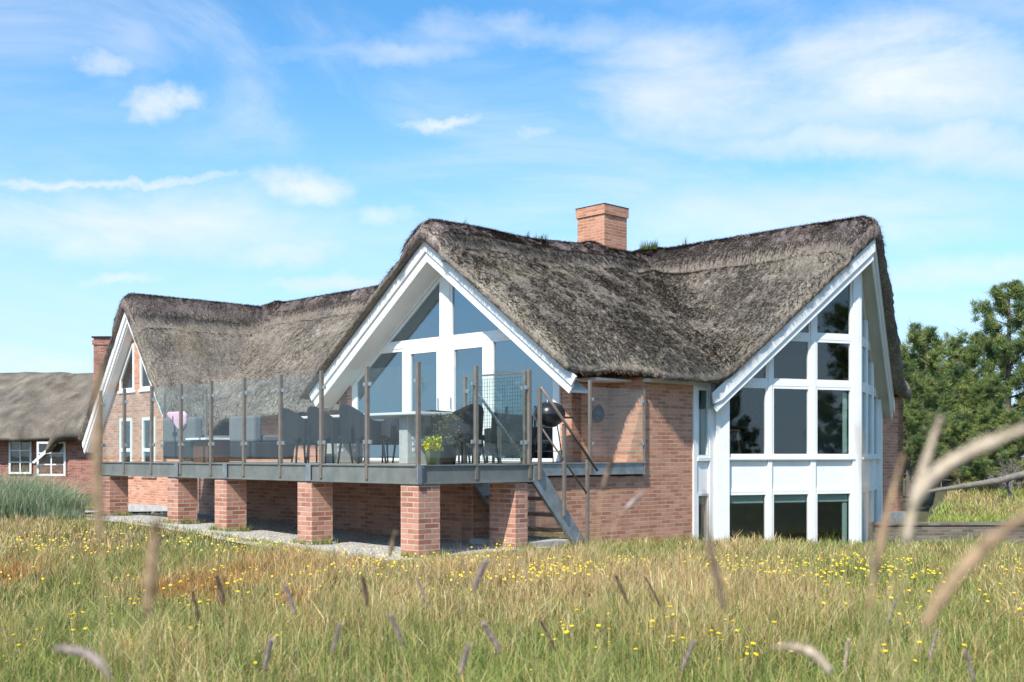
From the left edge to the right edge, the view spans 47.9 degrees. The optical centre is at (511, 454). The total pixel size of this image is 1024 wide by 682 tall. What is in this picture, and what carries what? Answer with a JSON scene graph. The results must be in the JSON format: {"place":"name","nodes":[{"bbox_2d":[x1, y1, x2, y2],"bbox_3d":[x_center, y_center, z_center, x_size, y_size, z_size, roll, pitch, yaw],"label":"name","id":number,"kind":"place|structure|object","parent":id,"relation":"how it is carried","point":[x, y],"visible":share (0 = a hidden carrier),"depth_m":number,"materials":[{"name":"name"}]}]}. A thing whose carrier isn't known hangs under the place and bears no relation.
{"place":"outdoors","nodes":[
{"label":"outdoors","id":0,"kind":"place"},
{"bbox_2d":[0,466,113,520],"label":"marram grass","id":1,"kind":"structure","parent":0,"point":[17,495],"depth_m":19.65,"materials":[{"name":"plant"}]},
{"bbox_2d":[88,353,107,681],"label":"grass stalk","id":2,"kind":"object","parent":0,"point":[97,460],"depth_m":1.05,"materials":[{"name":"plant"}]},
{"bbox_2d":[85,510,166,511],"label":"path","id":3,"kind":"structure","parent":0,"point":[138,511],"depth_m":24.87,"materials":[{"name":"concrete"}]},
{"bbox_2d":[140,515,166,681],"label":"grass stalk","id":4,"kind":"object","parent":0,"point":[150,573],"depth_m":1.15,"materials":[{"name":"plant"}]},
{"bbox_2d":[214,570,226,680],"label":"grass stalk","id":5,"kind":"object","parent":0,"point":[218,583],"depth_m":3.80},
{"bbox_2d":[262,636,275,677],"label":"grass stalk","id":6,"kind":"object","parent":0,"point":[267,651],"depth_m":3.60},
{"bbox_2d":[360,573,368,670],"bbox_3d":[-0.408,0.829,3.200,0.030,1.010,0.028,0,0,-31],"label":"grass stalk","id":7,"kind":"object","parent":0,"point":[364,586],"depth_m":3.20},
{"bbox_2d":[459,642,472,681],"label":"grass stalk","id":8,"kind":"object","parent":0,"point":[464,657],"depth_m":3.40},
{"bbox_2d":[0,0,1023,456],"label":"sky","id":9,"kind":"structure","parent":0,"point":[249,152],"materials":[{"name":"blue"}]},
{"bbox_2d":[0,458,1023,681],"bbox_3d":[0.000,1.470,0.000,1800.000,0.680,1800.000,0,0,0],"label":"ground","id":10,"kind":"structure","parent":0,"point":[928,500],"depth_m":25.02,"materials":[{"name":"green plant"}]},
{"bbox_2d":[18,504,85,521],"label":"marram grass","id":11,"kind":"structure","parent":10,"relation":"on","point":[72,515],"depth_m":19.41,"materials":[{"name":"plant"}]},
{"bbox_2d":[0,336,111,493],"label":"neighbour house","id":12,"kind":"structure","parent":10,"relation":"on","point":[42,415],"depth_m":50.90,"materials":[{"name":"plant"}]},
{"bbox_2d":[9,441,31,473],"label":"window","id":13,"kind":"structure","parent":12,"relation":"in","point":[10,450],"depth_m":50.81,"materials":[{"name":"white paint"}]},
{"bbox_2d":[37,442,65,475],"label":"window","id":14,"kind":"structure","parent":12,"relation":"in","point":[38,443],"depth_m":49.01,"materials":[{"name":"white paint"}]},
{"bbox_2d":[54,641,113,681],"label":"grass stalk","id":15,"kind":"object","parent":10,"relation":"on","point":[96,660],"depth_m":1.50,"materials":[{"name":"plant"}]},
{"bbox_2d":[191,589,200,681],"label":"grass stalk","id":16,"kind":"object","parent":10,"relation":"on","point":[195,603],"depth_m":4.00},
{"bbox_2d":[283,584,298,681],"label":"grass stalk","id":17,"kind":"object","parent":10,"relation":"on","point":[290,598],"depth_m":4.80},
{"bbox_2d":[84,513,546,561],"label":"gravel","id":18,"kind":"structure","parent":10,"relation":"on","point":[287,532],"depth_m":17.41,"materials":[{"name":"gravel"}]},
{"bbox_2d":[330,621,343,681],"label":"grass stalk","id":19,"kind":"object","parent":10,"relation":"on","point":[336,635],"depth_m":2.60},
{"bbox_2d":[101,362,645,556],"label":"raised deck","id":20,"kind":"structure","parent":10,"relation":"on","point":[419,482],"depth_m":16.19,"materials":[{"name":"metal"}]},
{"bbox_2d":[163,411,230,458],"bbox_3d":[-5.543,-0.337,20.257,0.830,0.820,1.150,0,0,-44],"label":"outdoor sofa","id":21,"kind":"object","parent":20,"relation":"on","point":[192,427],"visible":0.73,"depth_m":19.96,"materials":[{"name":"fabric"}]},
{"bbox_2d":[185,438,229,462],"bbox_3d":[-5.107,-0.074,19.566,0.600,0.415,0.680,0,0,-44],"label":"coffee table","id":22,"kind":"object","parent":20,"relation":"on","point":[201,450],"visible":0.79,"depth_m":19.41,"materials":[{"name":"white laminate"}]},
{"bbox_2d":[229,415,293,458],"bbox_3d":[-4.232,-0.287,19.437,0.780,0.720,0.800,0,0,-44],"label":"outdoor sofa","id":23,"kind":"object","parent":20,"relation":"on","point":[259,446],"visible":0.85,"depth_m":19.10,"materials":[{"name":"fabric"}]},
{"bbox_2d":[283,408,308,462],"bbox_3d":[-3.351,-0.296,18.133,0.599,0.862,0.690,0,0,-44],"label":"wicker chair","id":24,"kind":"object","parent":20,"relation":"on","point":[295,428],"visible":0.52,"depth_m":17.85,"materials":[{"name":"grey wicker"}]},
{"bbox_2d":[291,412,317,462],"bbox_3d":[-3.364,-0.296,19.342,0.690,0.862,0.599,0,0,-44],"label":"wicker chair","id":25,"kind":"object","parent":20,"relation":"on","point":[304,414],"visible":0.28,"depth_m":19.48,"materials":[{"name":"black wicker"}]},
{"bbox_2d":[305,406,352,463],"bbox_3d":[-2.798,-0.296,17.486,0.599,0.862,0.690,0,0,-44],"label":"wicker chair","id":26,"kind":"object","parent":20,"relation":"on","point":[332,433],"visible":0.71,"depth_m":17.23,"materials":[{"name":"black wicker"}]},
{"bbox_2d":[337,405,386,463],"bbox_3d":[-2.228,-0.296,16.924,0.599,0.862,0.690,0,0,-44],"label":"wicker chair","id":27,"kind":"object","parent":20,"relation":"on","point":[352,424],"visible":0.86,"depth_m":16.68,"materials":[{"name":"black wicker"}]},
{"bbox_2d":[301,411,452,463],"bbox_3d":[-2.036,-0.244,17.963,1.000,0.755,2.970,0,0,-44],"label":"dining table","id":28,"kind":"object","parent":20,"relation":"on","point":[407,436],"visible":0.43,"depth_m":17.16,"materials":[{"name":"grey stone"}]},
{"bbox_2d":[363,418,398,462],"bbox_3d":[-2.106,-0.296,19.333,0.599,0.862,0.690,0,0,-44],"label":"wicker chair","id":29,"kind":"object","parent":20,"relation":"on","point":[388,429],"visible":0.32,"depth_m":19.56,"materials":[{"name":"black wicker"}]},
{"bbox_2d":[392,410,429,462],"bbox_3d":[-1.565,-0.296,18.742,0.599,0.862,0.690,0,0,-44],"label":"wicker chair","id":30,"kind":"object","parent":20,"relation":"on","point":[395,440],"visible":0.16,"depth_m":18.72,"materials":[{"name":"black wicker"}]},
{"bbox_2d":[421,436,442,464],"bbox_3d":[-1.022,-0.057,14.853,0.285,0.380,0.290,0,0,-44],"label":"flower pot","id":31,"kind":"object","parent":20,"relation":"on","point":[432,455],"visible":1,"depth_m":14.78,"materials":[{"name":"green plant"}]},
{"bbox_2d":[432,413,461,464],"bbox_3d":[-0.873,-0.217,15.448,0.431,0.699,0.437,0,0,-44],"label":"shrub pot","id":32,"kind":"object","parent":20,"relation":"on","point":[448,454],"visible":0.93,"depth_m":15.36,"materials":[{"name":"green plant"}]},
{"bbox_2d":[430,410,480,462],"bbox_3d":[-0.838,-0.267,17.390,0.660,0.800,0.750,0,0,6],"label":"armchair","id":33,"kind":"object","parent":20,"relation":"on","point":[469,451],"visible":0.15,"depth_m":17.11,"materials":[{"name":"wicker"}]},
{"bbox_2d":[435,404,485,463],"bbox_3d":[-0.722,-0.296,16.598,0.690,0.862,0.599,0,0,-44],"label":"wicker chair","id":34,"kind":"object","parent":20,"relation":"on","point":[466,426],"visible":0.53,"depth_m":16.33,"materials":[{"name":"black wicker"}]},
{"bbox_2d":[484,412,532,462],"bbox_3d":[-0.059,-0.267,18.543,0.660,0.800,0.750,0,0,-12],"label":"armchair","id":35,"kind":"object","parent":20,"relation":"on","point":[492,432],"visible":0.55,"depth_m":18.24,"materials":[{"name":"wicker"}]},
{"bbox_2d":[532,399,573,462],"bbox_3d":[0.700,-0.390,18.969,0.584,1.050,0.765,0,0,37],"label":"barbecue","id":36,"kind":"object","parent":20,"relation":"on","point":[550,418],"visible":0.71,"depth_m":18.73,"materials":[{"name":"black metal"}]},
{"bbox_2d":[375,531,397,681],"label":"grass stalk","id":37,"kind":"object","parent":10,"relation":"on","point":[392,542],"depth_m":2.60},
{"bbox_2d":[389,612,404,678],"bbox_3d":[-0.295,0.870,3.000,0.064,0.925,0.025,0,0,0],"label":"grass stalk","id":38,"kind":"object","parent":10,"relation":"on","point":[394,625],"depth_m":3.00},
{"bbox_2d":[416,578,431,681],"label":"grass stalk","id":39,"kind":"object","parent":10,"relation":"on","point":[422,592],"depth_m":4.60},
{"bbox_2d":[469,555,490,669],"bbox_3d":[-0.083,0.786,2.801,0.077,1.092,0.034,0,0,0],"label":"grass stalk","id":40,"kind":"object","parent":10,"relation":"on","point":[481,570],"depth_m":2.80,"materials":[{"name":"plant"}]},
{"bbox_2d":[480,619,504,681],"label":"grass stalk","id":41,"kind":"object","parent":10,"relation":"on","point":[490,635],"depth_m":3.00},
{"bbox_2d":[77,203,912,543],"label":"thatched house","id":42,"kind":"structure","parent":10,"relation":"on","point":[689,339],"depth_m":22.11,"materials":[{"name":"plant"}]},
{"bbox_2d":[119,418,132,461],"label":"window","id":43,"kind":"structure","parent":42,"relation":"in","point":[130,449],"depth_m":30.92,"materials":[{"name":"white paint"}]},
{"bbox_2d":[119,343,134,390],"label":"window","id":44,"kind":"structure","parent":42,"relation":"in","point":[132,349],"depth_m":30.84,"materials":[{"name":"white paint"}]},
{"bbox_2d":[140,358,149,388],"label":"window","id":45,"kind":"structure","parent":42,"relation":"in","point":[141,366],"depth_m":30.42,"materials":[{"name":"white paint"}]},
{"bbox_2d":[142,417,155,460],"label":"window","id":46,"kind":"structure","parent":42,"relation":"in","point":[144,449],"depth_m":30.25,"materials":[{"name":"white paint"}]},
{"bbox_2d":[355,349,403,460],"bbox_3d":[-2.676,-0.990,23.386,0.060,2.220,1.610,0,0,-44],"label":"window","id":47,"kind":"structure","parent":42,"relation":"in","point":[387,367],"depth_m":23.28,"materials":[{"name":"glass"}]},
{"bbox_2d":[384,276,440,345],"bbox_3d":[-1.941,-2.810,22.622,0.060,1.220,1.770,0,0,-44],"label":"window","id":48,"kind":"structure","parent":42,"relation":"in","point":[423,323],"depth_m":22.37,"materials":[{"name":"glass"}]},
{"bbox_2d":[407,345,440,411],"bbox_3d":[-1.698,-0.987,22.349,0.120,2.215,1.030,0,0,-44],"label":"terrace door","id":49,"kind":"structure","parent":42,"relation":"in","point":[429,357],"depth_m":22.33,"materials":[{"name":"white paint"}]},
{"bbox_2d":[450,340,486,460],"bbox_3d":[-0.797,-0.987,21.413,0.120,2.215,1.030,0,0,-44],"label":"terrace door","id":50,"kind":"structure","parent":42,"relation":"in","point":[464,355],"depth_m":21.47,"materials":[{"name":"white paint"}]},
{"bbox_2d":[450,284,501,337],"bbox_3d":[-0.533,-2.810,21.160,0.060,1.220,1.770,0,0,-44],"label":"window","id":51,"kind":"structure","parent":42,"relation":"in","point":[465,319],"depth_m":21.51,"materials":[{"name":"glass"}]},
{"bbox_2d":[491,337,554,461],"bbox_3d":[0.203,-0.990,20.397,0.060,2.220,1.610,0,0,-44],"label":"window","id":52,"kind":"structure","parent":42,"relation":"in","point":[506,357],"depth_m":20.52,"materials":[{"name":"glass"}]},
{"bbox_2d":[697,493,708,540],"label":"window","id":53,"kind":"structure","parent":42,"relation":"in","point":[699,496],"depth_m":20.68,"materials":[{"name":"white paint"}]},
{"bbox_2d":[697,388,708,456],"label":"window","id":54,"kind":"structure","parent":42,"relation":"in","point":[706,390],"depth_m":20.89,"materials":[{"name":"white paint"}]},
{"bbox_2d":[693,382,715,542],"bbox_3d":[3.422,0.365,20.873,0.640,3.570,0.210,0,0,-44],"label":"side window frame","id":55,"kind":"structure","parent":42,"relation":"in","point":[703,467],"depth_m":20.91,"materials":[{"name":"white paint"}]},
{"bbox_2d":[730,492,767,540],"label":"window","id":56,"kind":"structure","parent":42,"relation":"in","point":[754,497],"depth_m":21.42,"materials":[{"name":"white paint"}]},
{"bbox_2d":[730,385,767,455],"bbox_3d":[4.344,-0.625,21.302,0.870,1.310,0.060,0,0,-22],"label":"window","id":57,"kind":"structure","parent":42,"relation":"in","point":[745,386],"depth_m":21.43,"materials":[{"name":"white paint"}]},
{"bbox_2d":[750,363,767,380],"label":"window","id":58,"kind":"structure","parent":42,"relation":"in","point":[766,366],"depth_m":21.43,"materials":[{"name":"white paint"}]},
{"bbox_2d":[743,388,775,453],"bbox_3d":[4.913,-0.602,22.910,0.660,1.521,0.682,0,0,-44],"label":"house plant","id":59,"kind":"object","parent":42,"relation":"on","point":[759,449],"visible":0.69,"depth_m":22.82,"materials":[{"name":"black plant"}]},
{"bbox_2d":[772,492,809,539],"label":"window","id":60,"kind":"structure","parent":42,"relation":"in","point":[777,497],"depth_m":21.74,"materials":[{"name":"white paint"}]},
{"bbox_2d":[772,386,809,455],"bbox_3d":[5.232,-0.625,21.659,0.865,1.310,0.060,0,0,-22],"label":"window","id":61,"kind":"structure","parent":42,"relation":"in","point":[773,387],"depth_m":21.74,"materials":[{"name":"white paint"}]},
{"bbox_2d":[772,339,809,381],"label":"window","id":62,"kind":"structure","parent":42,"relation":"in","point":[807,341],"depth_m":21.76,"materials":[{"name":"white paint"}]},
{"bbox_2d":[816,491,851,543],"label":"window","id":63,"kind":"structure","parent":42,"relation":"in","point":[823,496],"depth_m":22.15,"materials":[{"name":"white paint"}]},
{"bbox_2d":[816,387,851,455],"bbox_3d":[6.126,-0.625,22.051,0.855,1.310,0.120,0,0,-22],"label":"window","id":64,"kind":"structure","parent":42,"relation":"in","point":[844,393],"depth_m":22.16,"materials":[{"name":"white paint"}]},
{"bbox_2d":[816,340,851,382],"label":"window","id":65,"kind":"structure","parent":42,"relation":"in","point":[849,343],"depth_m":22.10,"materials":[{"name":"white paint"}]},
{"bbox_2d":[816,282,851,336],"bbox_3d":[6.137,-2.841,22.023,0.855,1.142,0.060,0,0,-22],"label":"window","id":66,"kind":"structure","parent":42,"relation":"in","point":[849,334],"depth_m":22.15,"materials":[{"name":"white paint"}]},
{"bbox_2d":[862,490,865,541],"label":"window","id":67,"kind":"structure","parent":42,"relation":"in","point":[863,495],"depth_m":22.97,"materials":[{"name":"white paint"}]},
{"bbox_2d":[862,389,865,455],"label":"window","id":68,"kind":"structure","parent":42,"relation":"in","point":[863,391],"depth_m":22.97,"materials":[{"name":"white paint"}]},
{"bbox_2d":[862,344,865,385],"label":"window","id":69,"kind":"structure","parent":42,"relation":"in","point":[863,346],"depth_m":22.97,"materials":[{"name":"white paint"}]},
{"bbox_2d":[862,291,865,340],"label":"window","id":70,"kind":"structure","parent":42,"relation":"in","point":[863,306],"depth_m":22.97,"materials":[{"name":"white paint"}]},
{"bbox_2d":[868,488,871,521],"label":"window","id":71,"kind":"structure","parent":42,"relation":"in","point":[869,490],"depth_m":24.00,"materials":[{"name":"white paint"}]},
{"bbox_2d":[868,392,871,455],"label":"window","id":72,"kind":"structure","parent":42,"relation":"in","point":[869,394],"depth_m":23.85,"materials":[{"name":"white paint"}]},
{"bbox_2d":[868,348,871,387],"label":"window","id":73,"kind":"structure","parent":42,"relation":"in","point":[869,350],"depth_m":23.85,"materials":[{"name":"white paint"}]},
{"bbox_2d":[874,487,877,521],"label":"window","id":74,"kind":"structure","parent":42,"relation":"in","point":[876,488],"depth_m":24.79,"materials":[{"name":"glass"}]},
{"bbox_2d":[874,394,877,455],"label":"window","id":75,"kind":"structure","parent":42,"relation":"in","point":[875,400],"depth_m":24.79,"materials":[{"name":"white paint"}]},
{"bbox_2d":[0,527,1023,584],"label":"flower cover","id":76,"kind":"object","parent":10,"relation":"on","point":[498,557],"visible":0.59,"depth_m":12.47,"materials":[{"name":"yellow plant"}]},
{"bbox_2d":[470,536,571,548],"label":"concrete block","id":77,"kind":"structure","parent":10,"relation":"on","point":[531,539],"depth_m":16.36,"materials":[{"name":"concrete"}]},
{"bbox_2d":[472,386,597,546],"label":"metal staircase","id":78,"kind":"structure","parent":77,"relation":"on","point":[550,497],"depth_m":16.23,"materials":[{"name":"metal"}]},
{"bbox_2d":[518,552,532,681],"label":"grass stalk","id":79,"kind":"object","parent":10,"relation":"on","point":[524,569],"depth_m":5.20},
{"bbox_2d":[540,620,559,681],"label":"grass stalk","id":80,"kind":"object","parent":10,"relation":"on","point":[548,636],"depth_m":4.20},
{"bbox_2d":[588,454,615,681],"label":"grass stalk","id":81,"kind":"object","parent":10,"relation":"on","point":[606,475],"depth_m":2.20,"materials":[{"name":"plant"}]},
{"bbox_2d":[597,493,644,681],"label":"grass stalk","id":82,"kind":"object","parent":10,"relation":"on","point":[633,501],"depth_m":2.20,"materials":[{"name":"plant"}]},
{"bbox_2d":[614,573,632,679],"bbox_3d":[0.391,0.878,4.000,0.084,0.940,0.025,0,0,0],"label":"grass stalk","id":83,"kind":"object","parent":10,"relation":"on","point":[621,588],"depth_m":4.00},
{"bbox_2d":[645,577,664,666],"bbox_3d":[0.550,0.909,4.400,0.097,0.896,0.021,0,0,0],"label":"grass stalk","id":84,"kind":"object","parent":10,"relation":"on","point":[652,590],"depth_m":4.40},
{"bbox_2d":[680,638,696,677],"bbox_3d":[0.513,0.937,3.401,0.075,0.804,0.025,0,0,0],"label":"grass stalk","id":85,"kind":"object","parent":10,"relation":"on","point":[688,652],"depth_m":3.40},
{"bbox_2d":[701,489,730,681],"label":"grass stalk","id":86,"kind":"object","parent":10,"relation":"on","point":[715,571],"depth_m":1.50,"materials":[{"name":"plant"}]},
{"bbox_2d":[772,639,837,681],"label":"grass stalk","id":87,"kind":"object","parent":10,"relation":"on","point":[817,657],"depth_m":1.50,"materials":[{"name":"plant"}]},
{"bbox_2d":[857,425,874,681],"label":"grass stalk","id":88,"kind":"object","parent":10,"relation":"on","point":[867,503],"depth_m":1.20,"materials":[{"name":"plant"}]},
{"bbox_2d":[853,453,904,681],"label":"grass stalk","id":89,"kind":"object","parent":10,"relation":"on","point":[881,539],"depth_m":1.25,"materials":[{"name":"plant"}]},
{"bbox_2d":[883,596,897,677],"bbox_3d":[1.641,0.980,5.000,0.075,0.746,0.019,0,0,0],"label":"grass stalk","id":90,"kind":"object","parent":10,"relation":"on","point":[892,608],"depth_m":5.00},
{"bbox_2d":[892,415,944,681],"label":"grass stalk","id":91,"kind":"object","parent":10,"relation":"on","point":[923,467],"depth_m":1.15,"materials":[{"name":"plant"}]},
{"bbox_2d":[903,405,944,495],"bbox_3d":[12.360,-0.191,35.521,2.165,2.917,2.348,0,0,-27],"label":"pine tree","id":92,"kind":"object","parent":10,"relation":"on","point":[913,425],"visible":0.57,"depth_m":35.41,"materials":[{"name":"green plant"}]},
{"bbox_2d":[928,629,938,671],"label":"grass stalk","id":93,"kind":"object","parent":10,"relation":"on","point":[934,641],"depth_m":4.40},
{"bbox_2d":[903,370,968,472],"bbox_3d":[13.788,-0.822,38.044,2.598,4.167,2.818,0,0,-33],"label":"pine tree","id":94,"kind":"object","parent":10,"relation":"on","point":[922,393],"visible":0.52,"depth_m":37.81,"materials":[{"name":"green plant"}]},
{"bbox_2d":[899,316,983,466],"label":"pine tree","id":95,"kind":"object","parent":10,"relation":"on","point":[930,348],"visible":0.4,"depth_m":40.47,"materials":[{"name":"green plant"}]},
{"bbox_2d":[868,522,1023,542],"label":"garden wall","id":96,"kind":"structure","parent":10,"relation":"on","point":[933,530],"depth_m":23.71,"materials":[{"name":"grey stone"}]},
{"bbox_2d":[871,423,1023,681],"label":"grass stalk","id":97,"kind":"object","parent":10,"relation":"on","point":[925,484],"depth_m":1.00,"materials":[{"name":"plant"}]},
{"bbox_2d":[895,507,1023,681],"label":"grass stalk","id":98,"kind":"object","parent":10,"relation":"on","point":[964,567],"depth_m":0.95,"materials":[{"name":"plant"}]},
{"bbox_2d":[730,429,740,453],"bbox_3d":[4.096,-0.158,21.903,0.396,0.637,0.396,0,0,-44],"label":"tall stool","id":99,"kind":"object","parent":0,"point":[733,430],"visible":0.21,"depth_m":21.88,"materials":[{"name":"black wood"}]},
{"bbox_2d":[699,426,778,454],"bbox_3d":[4.675,-0.212,24.474,2.200,0.740,0.900,0,0,-44],"label":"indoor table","id":100,"kind":"object","parent":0,"point":[750,437],"visible":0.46,"depth_m":25.07,"materials":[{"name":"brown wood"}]},
{"bbox_2d":[843,638,851,674],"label":"grass stalk","id":101,"kind":"object","parent":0,"point":[847,643],"depth_m":3.80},
{"bbox_2d":[916,458,1023,521],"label":"bank","id":102,"kind":"structure","parent":0,"point":[939,495],"depth_m":33.99,"materials":[{"name":"plant"}]},
{"bbox_2d":[902,350,937,479],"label":"pine tree","id":103,"kind":"object","parent":102,"relation":"on","point":[905,376],"visible":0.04,"depth_m":45.80,"materials":[{"name":"green plant"}]},
{"bbox_2d":[931,394,974,479],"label":"pine tree","id":104,"kind":"object","parent":102,"relation":"on","point":[950,475],"depth_m":42.44,"materials":[{"name":"green plant"}]},
{"bbox_2d":[938,335,983,475],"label":"pine tree","id":105,"kind":"object","parent":102,"relation":"on","point":[965,357],"visible":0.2,"depth_m":44.39,"materials":[{"name":"green plant"}]},
{"bbox_2d":[933,419,999,490],"bbox_3d":[13.952,0.017,35.846,2.348,2.500,2.165,0,0,-2],"label":"pine tree","id":106,"kind":"object","parent":102,"relation":"on","point":[962,430],"visible":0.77,"depth_m":35.66,"materials":[{"name":"green plant"}]},
{"bbox_2d":[928,471,1023,492],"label":"fallen branch","id":107,"kind":"object","parent":102,"relation":"on","point":[1005,478],"visible":0.97,"depth_m":27.21,"materials":[{"name":"grey wood"}]},
{"bbox_2d":[950,368,1022,465],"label":"pine tree","id":108,"kind":"object","parent":102,"relation":"on","point":[986,388],"visible":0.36,"depth_m":39.81,"materials":[{"name":"green plant"}]},
{"bbox_2d":[952,279,1023,474],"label":"pine tree","id":109,"kind":"object","parent":102,"relation":"on","point":[1003,348],"visible":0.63,"depth_m":41.86,"materials":[{"name":"green plant"}]},
{"bbox_2d":[962,330,1016,411],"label":"pine tree","id":110,"kind":"object","parent":102,"relation":"on","point":[980,351],"visible":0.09,"depth_m":46.81,"materials":[{"name":"green plant"}]},
{"bbox_2d":[964,402,1021,491],"bbox_3d":[15.117,-0.244,36.379,2.135,3.125,1.968,0,0,15],"label":"pine tree","id":111,"kind":"object","parent":102,"relation":"on","point":[992,414],"visible":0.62,"depth_m":36.19,"materials":[{"name":"green plant"}]},
{"bbox_2d":[984,408,1023,488],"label":"pine tree","id":112,"kind":"object","parent":102,"relation":"on","point":[1017,420],"visible":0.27,"depth_m":37.25,"materials":[{"name":"green plant"}]},
{"bbox_2d":[987,455,1023,498],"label":"dead shrub","id":113,"kind":"object","parent":102,"relation":"on","point":[1008,485],"visible":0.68,"depth_m":33.04,"materials":[{"name":"plant"}]},
{"bbox_2d":[964,650,975,681],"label":"grass stalk","id":114,"kind":"object","parent":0,"point":[968,659],"depth_m":3.60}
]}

